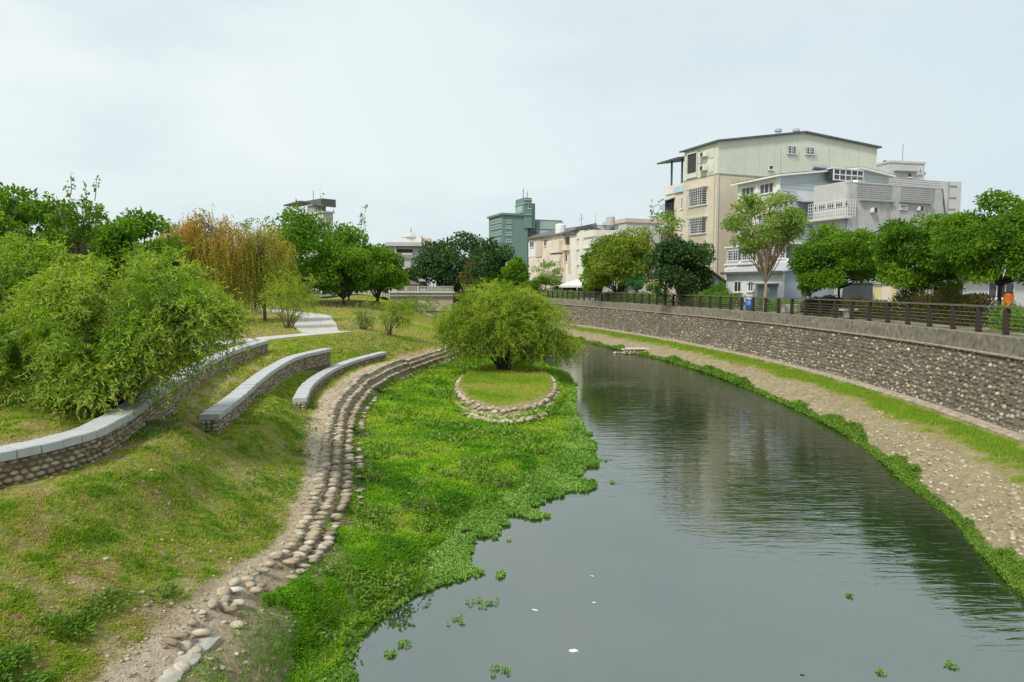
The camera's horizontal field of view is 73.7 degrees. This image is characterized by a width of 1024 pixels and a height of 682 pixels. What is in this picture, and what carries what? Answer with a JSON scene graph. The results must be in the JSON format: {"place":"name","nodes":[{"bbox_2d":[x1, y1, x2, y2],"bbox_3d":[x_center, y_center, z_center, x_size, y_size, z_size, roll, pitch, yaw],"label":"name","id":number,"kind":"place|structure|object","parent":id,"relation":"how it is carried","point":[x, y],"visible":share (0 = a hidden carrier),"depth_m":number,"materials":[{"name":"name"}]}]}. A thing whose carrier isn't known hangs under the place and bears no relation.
{"place":"outdoors","nodes":[
{"label":"outdoors","id":0,"kind":"place"},
{"bbox_2d":[0,327,438,681],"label":"lawn grass","id":1,"kind":"structure","parent":0,"point":[76,662],"depth_m":11.26,"materials":[{"name":"plant"}]},
{"bbox_2d":[0,286,1023,681],"bbox_3d":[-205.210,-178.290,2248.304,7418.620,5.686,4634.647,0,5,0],"label":"ground","id":2,"kind":"structure","parent":0,"point":[154,662],"depth_m":13.40,"materials":[{"name":"soil"}]},
{"bbox_2d":[0,182,77,254],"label":"broadleaf tree","id":3,"kind":"object","parent":2,"relation":"on","point":[27,213],"visible":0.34,"depth_m":38.84,"materials":[{"name":"green plant"}]},
{"bbox_2d":[0,226,108,382],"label":"willow bush","id":4,"kind":"object","parent":2,"relation":"on","point":[21,257],"visible":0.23,"depth_m":17.22,"materials":[{"name":"green plant"}]},
{"bbox_2d":[40,173,110,265],"bbox_3d":[-23.529,-4.566,36.772,3.613,8.789,3.453,0,5,0],"label":"broadleaf tree","id":5,"kind":"object","parent":2,"relation":"on","point":[73,231],"visible":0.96,"depth_m":36.13,"materials":[{"name":"green plant"}]},
{"bbox_2d":[0,340,268,488],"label":"curved bench","id":6,"kind":"object","parent":2,"relation":"on","point":[93,440],"visible":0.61,"depth_m":11.95,"materials":[{"name":"stone"}]},
{"bbox_2d":[0,240,275,425],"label":"willow bush","id":7,"kind":"object","parent":2,"relation":"on","point":[134,328],"visible":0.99,"depth_m":13.98,"materials":[{"name":"green plant"}]},
{"bbox_2d":[88,206,188,294],"bbox_3d":[-25.412,-5.157,46.557,6.252,8.157,6.104,-3,5,-30],"label":"broadleaf tree","id":8,"kind":"object","parent":2,"relation":"on","point":[124,233],"visible":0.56,"depth_m":45.10,"materials":[{"name":"green plant"}]},
{"bbox_2d":[0,386,319,681],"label":"weeds","id":9,"kind":"object","parent":2,"relation":"on","point":[77,628],"visible":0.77,"depth_m":9.15,"materials":[{"name":"green plant"}]},
{"bbox_2d":[0,351,361,681],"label":"fallen leaves","id":10,"kind":"object","parent":2,"relation":"on","point":[160,522],"visible":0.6,"depth_m":11.44,"materials":[{"name":"brown plant"}]},
{"bbox_2d":[147,220,216,289],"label":"weeping tree","id":11,"kind":"object","parent":2,"relation":"on","point":[167,233],"visible":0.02,"depth_m":54.66,"materials":[{"name":"green plant"}]},
{"bbox_2d":[174,660,190,672],"bbox_3d":[-4.229,4.180,8.728,0.225,0.155,0.212,4,6,39],"label":"stone","id":12,"kind":"object","parent":2,"relation":"on","point":[184,665],"visible":0.84,"depth_m":8.68,"materials":[{"name":"stone"}]},
{"bbox_2d":[156,633,220,681],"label":"concrete footing","id":13,"kind":"object","parent":2,"relation":"on","point":[171,673],"visible":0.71,"depth_m":8.86,"materials":[{"name":"concrete"}]},
{"bbox_2d":[180,640,192,650],"bbox_3d":[-4.340,4.042,9.082,0.170,0.126,0.231,-4,6,-38],"label":"stone","id":14,"kind":"object","parent":13,"relation":"on","point":[186,645],"visible":0.98,"depth_m":9.02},
{"bbox_2d":[11,371,377,681],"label":"pebbles","id":15,"kind":"object","parent":2,"relation":"on","point":[180,653],"visible":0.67,"depth_m":9.75,"materials":[{"name":"stone"}]},
{"bbox_2d":[185,645,203,652],"bbox_3d":[-4.229,4.120,9.064,0.243,0.132,0.174,-3,6,-37],"label":"stone","id":16,"kind":"object","parent":2,"relation":"on","point":[197,649],"visible":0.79,"depth_m":9.04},
{"bbox_2d":[37,331,352,350],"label":"footpath","id":17,"kind":"structure","parent":2,"relation":"on","point":[276,337],"depth_m":39.14,"materials":[{"name":"concrete"}]},
{"bbox_2d":[161,201,257,316],"bbox_3d":[-22.232,-5.613,49.882,7.034,9.152,5.613,0,5,0],"label":"weeping tree","id":18,"kind":"object","parent":2,"relation":"on","point":[213,251],"visible":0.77,"depth_m":48.92,"materials":[{"name":"brown plant"}]},
{"bbox_2d":[217,585,229,595],"bbox_3d":[-4.379,3.806,10.372,0.189,0.142,0.269,-2,5,-19],"label":"stone","id":19,"kind":"object","parent":2,"relation":"on","point":[223,590],"visible":0.97,"depth_m":10.30,"materials":[{"name":"stone"}]},
{"bbox_2d":[232,216,285,306],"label":"bare tree","id":20,"kind":"object","parent":2,"relation":"on","point":[247,225],"visible":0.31,"depth_m":69.56,"materials":[{"name":"brown plant"}]},
{"bbox_2d":[199,348,331,434],"bbox_3d":[-8.585,1.541,24.685,1.368,1.139,15.901,0,5,-5],"label":"curved bench","id":21,"kind":"object","parent":2,"relation":"on","point":[219,416],"visible":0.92,"depth_m":22.64,"materials":[{"name":"stone"}]},
{"bbox_2d":[230,224,305,320],"bbox_3d":[-19.123,-5.156,52.940,5.912,7.900,5.369,0,5,0],"label":"weeping tree","id":22,"kind":"object","parent":2,"relation":"on","point":[269,257],"visible":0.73,"depth_m":51.97,"materials":[{"name":"green plant"}]},
{"bbox_2d":[257,267,323,328],"bbox_3d":[-15.155,-2.906,46.996,4.513,4.438,4.001,-4,6,-38],"label":"willow shrub","id":23,"kind":"object","parent":2,"relation":"on","point":[302,295],"visible":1,"depth_m":46.69,"materials":[{"name":"green plant"}]},
{"bbox_2d":[253,307,338,332],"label":"footpath","id":24,"kind":"structure","parent":2,"relation":"on","point":[314,322],"depth_m":51.45,"materials":[{"name":"concrete"}]},
{"bbox_2d":[271,193,346,299],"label":"broadleaf tree","id":25,"kind":"object","parent":2,"relation":"on","point":[302,230],"visible":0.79,"depth_m":74.02,"materials":[{"name":"green plant"}]},
{"bbox_2d":[283,193,335,291],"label":"roof deck block","id":26,"kind":"structure","parent":2,"relation":"on","point":[316,205],"depth_m":111.85,"materials":[{"name":"grey concrete"}]},
{"bbox_2d":[171,292,448,361],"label":"rough grass","id":27,"kind":"structure","parent":2,"relation":"on","point":[337,321],"depth_m":50.82,"materials":[{"name":"plant"}]},
{"bbox_2d":[163,347,458,645],"bbox_3d":[-5.282,2.300,30.022,4.098,1.080,42.428,0,5,0],"label":"stone ledge","id":28,"kind":"object","parent":2,"relation":"on","point":[314,532],"visible":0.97,"depth_m":15.66,"materials":[{"name":"stone"}]},
{"bbox_2d":[308,610,363,651],"bbox_3d":[-3.047,4.759,11.019,1.258,0.606,0.869,-1,5,-16],"label":"herb clump","id":29,"kind":"object","parent":2,"relation":"on","point":[342,632],"visible":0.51,"depth_m":10.88,"materials":[{"name":"green plant"}]},
{"bbox_2d":[292,352,386,410],"bbox_3d":[-7.851,1.736,31.340,1.585,0.974,16.076,0,5,0],"label":"curved bench","id":30,"kind":"object","parent":2,"relation":"on","point":[306,391],"visible":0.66,"depth_m":30.00,"materials":[{"name":"concrete"}]},
{"bbox_2d":[300,244,384,304],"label":"broadleaf tree","id":31,"kind":"object","parent":2,"relation":"on","point":[352,262],"visible":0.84,"depth_m":76.61,"materials":[{"name":"green plant"}]},
{"bbox_2d":[319,204,379,299],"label":"broadleaf tree","id":32,"kind":"object","parent":2,"relation":"on","point":[350,239],"visible":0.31,"depth_m":82.61,"materials":[{"name":"green plant"}]},
{"bbox_2d":[350,300,374,329],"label":"willow shrub","id":33,"kind":"object","parent":2,"relation":"on","point":[364,322],"visible":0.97,"depth_m":47.42,"materials":[{"name":"green plant"}]},
{"bbox_2d":[349,424,376,436],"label":"herb clump","id":34,"kind":"object","parent":2,"relation":"on","point":[356,431],"visible":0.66,"depth_m":24.20,"materials":[{"name":"green plant"}]},
{"bbox_2d":[177,353,578,681],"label":"marsh plants","id":35,"kind":"object","parent":2,"relation":"on","point":[428,400],"visible":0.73,"depth_m":18.91,"materials":[{"name":"green plant"}]},
{"bbox_2d":[354,243,411,301],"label":"broadleaf tree","id":36,"kind":"object","parent":2,"relation":"on","point":[394,271],"visible":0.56,"depth_m":84.45,"materials":[{"name":"green plant"}]},
{"bbox_2d":[197,378,570,681],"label":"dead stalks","id":37,"kind":"object","parent":2,"relation":"on","point":[387,517],"visible":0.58,"depth_m":16.07,"materials":[{"name":"green plant"}]},
{"bbox_2d":[373,294,420,335],"bbox_3d":[-7.883,-1.743,47.177,3.183,3.111,3.123,2,5,21],"label":"willow shrub","id":38,"kind":"object","parent":2,"relation":"on","point":[401,311],"visible":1,"depth_m":46.91,"materials":[{"name":"green plant"}]},
{"bbox_2d":[367,559,434,594],"bbox_3d":[-2.179,4.468,12.943,1.337,0.794,1.088,-4,6,-37],"label":"herb clump","id":39,"kind":"object","parent":2,"relation":"on","point":[398,577],"visible":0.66,"depth_m":12.69,"materials":[{"name":"green plant"}]},
{"bbox_2d":[385,228,431,290],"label":"villa","id":40,"kind":"object","parent":2,"relation":"on","point":[407,248],"visible":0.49,"depth_m":183.97,"materials":[{"name":"paint"}]},
{"bbox_2d":[392,294,440,313],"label":"willow shrub","id":41,"kind":"object","parent":2,"relation":"on","point":[424,305],"visible":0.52,"depth_m":85.66,"materials":[{"name":"green plant"}]},
{"bbox_2d":[406,266,429,288],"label":"broadleaf tree","id":42,"kind":"object","parent":2,"relation":"on","point":[413,274],"visible":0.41,"depth_m":170.81,"materials":[{"name":"green plant"}]},
{"bbox_2d":[388,286,454,310],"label":"bridge","id":43,"kind":"structure","parent":2,"relation":"on","point":[442,297],"depth_m":151.68,"materials":[{"name":"grey concrete"}]},
{"bbox_2d":[396,485,447,516],"bbox_3d":[-2.213,3.986,16.655,1.263,0.933,1.018,0,5,0],"label":"herb clump","id":44,"kind":"object","parent":2,"relation":"on","point":[417,501],"visible":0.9,"depth_m":16.56,"materials":[{"name":"green plant"}]},
{"bbox_2d":[306,360,576,637],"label":"marsh herbs","id":45,"kind":"object","parent":2,"relation":"on","point":[463,474],"visible":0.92,"depth_m":20.84,"materials":[{"name":"green plant"}]},
{"bbox_2d":[429,301,459,328],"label":"willow shrub","id":46,"kind":"object","parent":2,"relation":"on","point":[444,310],"visible":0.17,"depth_m":57.66,"materials":[{"name":"green plant"}]},
{"bbox_2d":[410,230,488,291],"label":"broadleaf tree","id":47,"kind":"object","parent":2,"relation":"on","point":[438,262],"visible":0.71,"depth_m":162.06,"materials":[{"name":"green plant"}]},
{"bbox_2d":[458,260,477,291],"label":"broadleaf tree","id":48,"kind":"object","parent":2,"relation":"on","point":[467,281],"visible":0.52,"depth_m":147.68,"materials":[{"name":"green plant"}]},
{"bbox_2d":[471,264,504,289],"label":"broadleaf tree","id":49,"kind":"object","parent":2,"relation":"on","point":[496,275],"visible":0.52,"depth_m":131.72,"materials":[{"name":"green plant"}]},
{"bbox_2d":[466,236,514,289],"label":"broadleaf tree","id":50,"kind":"object","parent":2,"relation":"on","point":[495,255],"visible":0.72,"depth_m":132.90,"materials":[{"name":"green plant"}]},
{"bbox_2d":[471,472,511,489],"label":"herb clump","id":51,"kind":"object","parent":2,"relation":"on","point":[505,479],"visible":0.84,"depth_m":19.29,"materials":[{"name":"green plant"}]},
{"bbox_2d":[459,362,552,405],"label":"island turf","id":52,"kind":"structure","parent":2,"relation":"on","point":[506,376],"depth_m":34.57,"materials":[{"name":"green plant"}]},
{"bbox_2d":[452,374,560,423],"bbox_3d":[-0.297,2.603,33.085,5.447,0.612,12.064,0,5,0],"label":"stone ring","id":53,"kind":"object","parent":2,"relation":"on","point":[503,410],"visible":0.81,"depth_m":28.60,"materials":[{"name":"stone"}]},
{"bbox_2d":[428,277,588,373],"bbox_3d":[-0.241,-0.629,40.473,9.540,6.497,7.333,0,5,0],"label":"willow bush","id":54,"kind":"object","parent":2,"relation":"on","point":[493,319],"visible":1,"depth_m":39.21,"materials":[{"name":"green plant"}]},
{"bbox_2d":[500,255,530,287],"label":"broadleaf tree","id":55,"kind":"object","parent":2,"relation":"on","point":[516,266],"visible":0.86,"depth_m":116.03,"materials":[{"name":"green plant"}]},
{"bbox_2d":[487,189,563,285],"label":"office block","id":56,"kind":"structure","parent":2,"relation":"on","point":[518,227],"depth_m":170.41,"materials":[{"name":"green tile"}]},
{"bbox_2d":[525,276,563,292],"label":"clipped shrub","id":57,"kind":"object","parent":2,"relation":"on","point":[535,283],"visible":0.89,"depth_m":102.33,"materials":[{"name":"green plant"}]},
{"bbox_2d":[530,259,563,289],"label":"sapling","id":58,"kind":"object","parent":2,"relation":"on","point":[545,265],"visible":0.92,"depth_m":102.77,"materials":[{"name":"green plant"}]},
{"bbox_2d":[529,289,582,298],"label":"hedge","id":59,"kind":"object","parent":2,"relation":"on","point":[564,294],"visible":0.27,"depth_m":96.45,"materials":[{"name":"green plant"}]},
{"bbox_2d":[525,224,598,291],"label":"townhouse","id":60,"kind":"structure","parent":2,"relation":"on","point":[544,246],"depth_m":117.78,"materials":[{"name":"white paint"}]},
{"bbox_2d":[562,214,582,282],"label":"townhouse","id":61,"kind":"structure","parent":2,"relation":"on","point":[570,247],"depth_m":112.77,"materials":[{"name":"paint"}]},
{"bbox_2d":[558,279,608,296],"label":"marquee","id":62,"kind":"object","parent":2,"relation":"on","point":[574,285],"visible":0.26,"depth_m":101.60,"materials":[{"name":"white fabric"}]},
{"bbox_2d":[578,249,614,299],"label":"broadleaf tree","id":63,"kind":"object","parent":2,"relation":"on","point":[586,265],"visible":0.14,"depth_m":86.49,"materials":[{"name":"green plant"}]},
{"bbox_2d":[575,213,619,291],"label":"townhouse","id":64,"kind":"structure","parent":2,"relation":"on","point":[586,235],"depth_m":106.74,"materials":[{"name":"paint"}]},
{"bbox_2d":[583,225,658,301],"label":"broadleaf tree","id":65,"kind":"object","parent":2,"relation":"on","point":[620,255],"visible":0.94,"depth_m":77.72,"materials":[{"name":"green plant"}]},
{"bbox_2d":[602,218,664,293],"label":"house","id":66,"kind":"structure","parent":2,"relation":"on","point":[624,224],"depth_m":120.27,"materials":[{"name":"paint"}]},
{"bbox_2d":[598,290,671,303],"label":"hedge","id":67,"kind":"object","parent":2,"relation":"on","point":[645,296],"visible":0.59,"depth_m":73.70,"materials":[{"name":"green plant"}]},
{"bbox_2d":[625,274,647,299],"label":"round shrub","id":68,"kind":"object","parent":2,"relation":"on","point":[635,283],"visible":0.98,"depth_m":75.35,"materials":[{"name":"green plant"}]},
{"bbox_2d":[638,199,685,245],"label":"sapling","id":69,"kind":"object","parent":2,"relation":"on","point":[667,218],"visible":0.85,"depth_m":72.79,"materials":[{"name":"green plant"}]},
{"bbox_2d":[643,233,716,302],"bbox_3d":[15.590,-6.595,63.798,6.579,7.092,6.712,0,5,0],"label":"broadleaf tree","id":70,"kind":"object","parent":2,"relation":"on","point":[683,269],"visible":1,"depth_m":62.29,"materials":[{"name":"green plant"}]},
{"bbox_2d":[671,289,745,308],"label":"hedge","id":71,"kind":"object","parent":2,"relation":"on","point":[714,301],"visible":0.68,"depth_m":58.85,"materials":[{"name":"green plant"}]},
{"bbox_2d":[705,272,725,303],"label":"lean to","id":72,"kind":"object","parent":2,"relation":"on","point":[716,276],"visible":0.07,"depth_m":65.88,"materials":[{"name":"grey metal"}]},
{"bbox_2d":[707,281,731,294],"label":"palm shrub","id":73,"kind":"object","parent":2,"relation":"on","point":[720,286],"visible":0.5,"depth_m":59.98,"materials":[{"name":"green plant"}]},
{"bbox_2d":[470,291,1023,442],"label":"retaining wall","id":74,"kind":"structure","parent":2,"relation":"on","point":[972,377],"depth_m":34.42,"materials":[{"name":"stone"}]},
{"bbox_2d":[476,287,1023,334],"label":"riverside fence","id":75,"kind":"object","parent":74,"relation":"on","point":[1005,326],"visible":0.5,"depth_m":38.16,"materials":[{"name":"metal"}]},
{"bbox_2d":[719,189,811,310],"bbox_3d":[18.403,-6.567,50.220,6.316,9.189,6.193,0,5,0],"label":"slender tree","id":76,"kind":"object","parent":2,"relation":"on","point":[780,226],"visible":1,"depth_m":49.29,"materials":[{"name":"green plant"}]},
{"bbox_2d":[657,128,881,300],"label":"apartment house","id":77,"kind":"structure","parent":2,"relation":"on","point":[702,198],"depth_m":76.55,"materials":[{"name":"paint"}]},
{"bbox_2d":[684,186,707,207],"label":"window","id":78,"kind":"structure","parent":77,"relation":"in","point":[697,197],"depth_m":76.92,"materials":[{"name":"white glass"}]},
{"bbox_2d":[685,216,707,234],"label":"window","id":79,"kind":"structure","parent":77,"relation":"in","point":[697,226],"depth_m":76.99,"materials":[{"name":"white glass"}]},
{"bbox_2d":[720,262,833,305],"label":"shed","id":80,"kind":"structure","parent":2,"relation":"on","point":[749,282],"depth_m":57.78,"materials":[{"name":"paint"}]},
{"bbox_2d":[755,298,803,311],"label":"hedge","id":81,"kind":"object","parent":2,"relation":"on","point":[771,305],"visible":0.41,"depth_m":50.36,"materials":[{"name":"green plant"}]},
{"bbox_2d":[780,304,803,311],"bbox_3d":[19.537,-2.288,47.470,1.900,0.550,0.600,-1,5,-17],"label":"planter","id":82,"kind":"object","parent":2,"relation":"on","point":[784,308],"visible":0.51,"depth_m":47.09,"materials":[{"name":"concrete"}]},
{"bbox_2d":[572,327,1023,524],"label":"bank grass","id":83,"kind":"structure","parent":2,"relation":"on","point":[828,381],"depth_m":28.01,"materials":[{"name":"plant"}]},
{"bbox_2d":[583,333,1023,554],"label":"bank gravel","id":84,"kind":"structure","parent":2,"relation":"on","point":[1011,533],"depth_m":19.68,"materials":[{"name":"gravel"}]},
{"bbox_2d":[797,281,821,313],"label":"sapling","id":85,"kind":"object","parent":2,"relation":"on","point":[806,291],"visible":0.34,"depth_m":44.85,"materials":[{"name":"green plant"}]},
{"bbox_2d":[724,163,895,279],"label":"clad house","id":86,"kind":"structure","parent":2,"relation":"on","point":[801,185],"depth_m":66.52,"materials":[{"name":"white paint"}]},
{"bbox_2d":[726,250,738,261],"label":"window","id":87,"kind":"structure","parent":86,"relation":"in","point":[732,255],"depth_m":69.30,"materials":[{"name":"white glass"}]},
{"bbox_2d":[758,182,773,195],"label":"window","id":88,"kind":"structure","parent":86,"relation":"in","point":[765,188],"depth_m":66.70,"materials":[{"name":"white glass"}]},
{"bbox_2d":[786,221,880,297],"bbox_3d":[20.466,-4.483,42.901,6.033,6.197,5.624,-3,6,-37],"label":"round tree","id":89,"kind":"object","parent":2,"relation":"on","point":[849,254],"visible":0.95,"depth_m":41.50,"materials":[{"name":"green plant"}]},
{"bbox_2d":[797,294,896,318],"bbox_3d":[20.334,-2.164,41.607,1.722,1.458,9.610,0,5,-4],"label":"hedge","id":90,"kind":"object","parent":2,"relation":"on","point":[878,311],"visible":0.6,"depth_m":40.84,"materials":[{"name":"green plant"}]},
{"bbox_2d":[842,282,874,304],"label":"shed","id":91,"kind":"structure","parent":2,"relation":"on","point":[864,289],"depth_m":48.99,"materials":[{"name":"metal"}]},
{"bbox_2d":[808,174,945,296],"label":"concrete house","id":92,"kind":"structure","parent":2,"relation":"on","point":[852,205],"depth_m":62.86,"materials":[{"name":"grey concrete"}]},
{"bbox_2d":[808,199,855,219],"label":"caged window","id":93,"kind":"structure","parent":92,"relation":"in","point":[842,204],"depth_m":62.46,"materials":[{"name":"white metal"}]},
{"bbox_2d":[873,283,896,311],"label":"shed","id":94,"kind":"structure","parent":2,"relation":"on","point":[881,291],"depth_m":49.93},
{"bbox_2d":[881,285,890,300],"bbox_3d":[27.390,-3.010,49.997,0.700,2.200,0.030,0,5,-5],"label":"door","id":95,"kind":"structure","parent":94,"relation":"in","point":[886,290],"depth_m":49.94,"materials":[{"name":"white"}]},
{"bbox_2d":[876,153,961,215],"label":"grey block","id":96,"kind":"structure","parent":2,"relation":"on","point":[905,170],"depth_m":91.39,"materials":[{"name":"concrete"}]},
{"bbox_2d":[867,212,992,295],"bbox_3d":[22.350,-3.940,36.648,5.850,6.113,6.020,0,5,0],"label":"round tree","id":97,"kind":"object","parent":2,"relation":"on","point":[897,256],"visible":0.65,"depth_m":35.73,"materials":[{"name":"green plant"}]},
{"bbox_2d":[840,258,1023,310],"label":"workshop","id":98,"kind":"structure","parent":2,"relation":"on","point":[991,290],"depth_m":50.94,"materials":[{"name":"white paint"}]},
{"bbox_2d":[987,282,1015,298],"bbox_3d":[36.515,-3.748,50.935,2.360,1.280,0.141,-1,5,-8],"label":"window","id":99,"kind":"structure","parent":98,"relation":"in","point":[992,290],"depth_m":50.96,"materials":[{"name":"grey glass"}]},
{"bbox_2d":[888,284,1001,325],"bbox_3d":[21.376,-1.849,34.102,1.900,2.043,7.568,0,5,0],"label":"hedge","id":100,"kind":"object","parent":2,"relation":"on","point":[904,295],"visible":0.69,"depth_m":33.29,"materials":[{"name":"green plant"}]},
{"bbox_2d":[928,188,1023,312],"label":"round tree","id":101,"kind":"object","parent":2,"relation":"on","point":[967,243],"visible":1,"depth_m":30.58,"materials":[{"name":"green plant"}]},
{"bbox_2d":[982,300,1023,331],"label":"hedge","id":102,"kind":"object","parent":2,"relation":"on","point":[1018,313],"visible":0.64,"depth_m":28.19,"materials":[{"name":"green plant"}]},
{"bbox_2d":[1002,292,1013,321],"bbox_3d":[22.148,-1.419,30.485,0.430,1.563,0.430,0,5,0],"label":"orange drum","id":103,"kind":"object","parent":2,"relation":"on","point":[1008,297],"visible":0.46,"depth_m":30.29,"materials":[{"name":"plastic"}]},
{"bbox_2d":[0,0,1023,285],"label":"sky","id":104,"kind":"structure","parent":0,"point":[437,117],"materials":[{"name":"white"}]},
{"bbox_2d":[314,311,1023,681],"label":"river water","id":105,"kind":"structure","parent":0,"point":[722,531],"depth_m":13.80,"materials":[{"name":"liquid"}]},
{"bbox_2d":[288,368,599,681],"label":"floating plants","id":106,"kind":"object","parent":105,"relation":"on","point":[451,562],"visible":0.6,"depth_m":17.17,"materials":[{"name":"green plant"}]},
{"bbox_2d":[613,347,648,353],"bbox_3d":[10.694,0.848,58.631,4.025,0.505,1.464,0,5,0],"label":"stone landing","id":107,"kind":"object","parent":105,"relation":"in","point":[628,350],"visible":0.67,"depth_m":58.13,"materials":[{"name":"concrete"}]},
{"bbox_2d":[561,331,1023,596],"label":"waterside plants","id":108,"kind":"object","parent":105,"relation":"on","point":[854,431],"visible":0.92,"depth_m":21.34,"materials":[{"name":"green plant"}]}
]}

